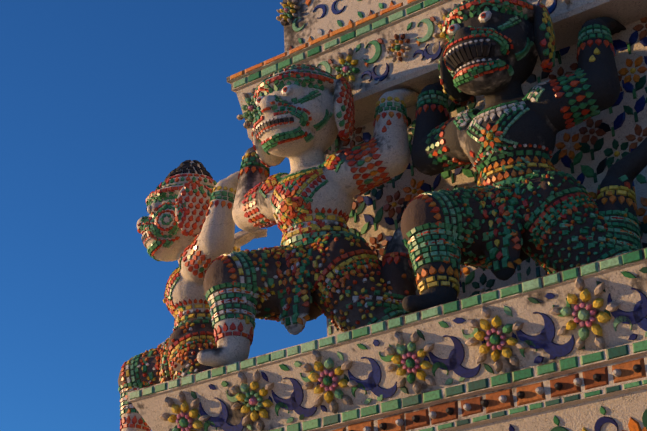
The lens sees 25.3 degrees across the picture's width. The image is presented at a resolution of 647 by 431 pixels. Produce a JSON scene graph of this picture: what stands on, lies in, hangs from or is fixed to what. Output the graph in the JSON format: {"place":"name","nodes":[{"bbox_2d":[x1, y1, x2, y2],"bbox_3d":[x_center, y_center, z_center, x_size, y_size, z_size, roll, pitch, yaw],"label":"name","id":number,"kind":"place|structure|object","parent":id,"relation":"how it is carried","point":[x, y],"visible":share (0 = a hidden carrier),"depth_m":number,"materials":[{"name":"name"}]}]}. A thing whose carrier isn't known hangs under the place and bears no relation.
{"place":"outdoors","nodes":[
{"label":"outdoors","id":0,"kind":"place"},
{"bbox_2d":[0,0,326,430],"label":"sky","id":1,"kind":"structure","parent":0,"point":[101,100],"materials":[{"name":"blue"}]},
{"label":"ground","id":2,"kind":"structure","parent":0,"visible":0},
{"bbox_2d":[128,247,646,430],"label":"ledge","id":3,"kind":"object","parent":2,"relation":"on","point":[622,406],"visible":0.55,"depth_m":5.01,"materials":[{"name":"paint"}]},
{"bbox_2d":[118,160,266,430],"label":"statue","id":4,"kind":"object","parent":3,"relation":"on","point":[217,237],"visible":0.42,"depth_m":6.99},
{"bbox_2d":[118,160,240,430],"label":"tiles","id":5,"kind":"object","parent":4,"relation":"attached to","point":[178,350],"visible":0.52,"depth_m":7.05,"materials":[{"name":"multicoloured ceramic"}]},
{"bbox_2d":[197,65,418,366],"bbox_3d":[-0.060,0.005,6.062,1.104,1.407,0.841,-19,-27,34],"label":"statue","id":6,"kind":"object","parent":3,"relation":"on","point":[339,190],"visible":0.5,"depth_m":5.99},
{"bbox_2d":[205,64,418,345],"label":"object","id":7,"kind":"object","parent":6,"relation":"attached to","point":[291,201],"visible":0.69,"depth_m":5.97,"materials":[{"name":"multicoloured ceramic"}]},
{"bbox_2d":[130,0,646,430],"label":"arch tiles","id":8,"kind":"object","parent":3,"relation":"on","point":[535,392],"visible":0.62,"depth_m":5.32,"materials":[{"name":"multicoloured ceramic"}]},
{"bbox_2d":[401,0,646,312],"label":"statue","id":9,"kind":"object","parent":3,"relation":"on","point":[541,121],"visible":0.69,"depth_m":5.49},
{"bbox_2d":[401,0,641,295],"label":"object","id":10,"kind":"object","parent":9,"relation":"attached to","point":[457,58],"visible":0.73,"depth_m":5.42,"materials":[{"name":"ceramic"}]},
{"bbox_2d":[324,20,646,335],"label":"wall","id":11,"kind":"structure","parent":2,"relation":"on","point":[622,132],"depth_m":5.90,"materials":[{"name":"paint"}]},
{"bbox_2d":[226,0,646,157],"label":"ledge","id":12,"kind":"object","parent":11,"relation":"attached to","point":[418,75],"visible":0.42,"depth_m":6.26,"materials":[{"name":"paint"}]},
{"bbox_2d":[283,0,404,51],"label":"wall","id":13,"kind":"structure","parent":12,"relation":"on","point":[326,23],"depth_m":6.83,"materials":[{"name":"paint"}]}
]}

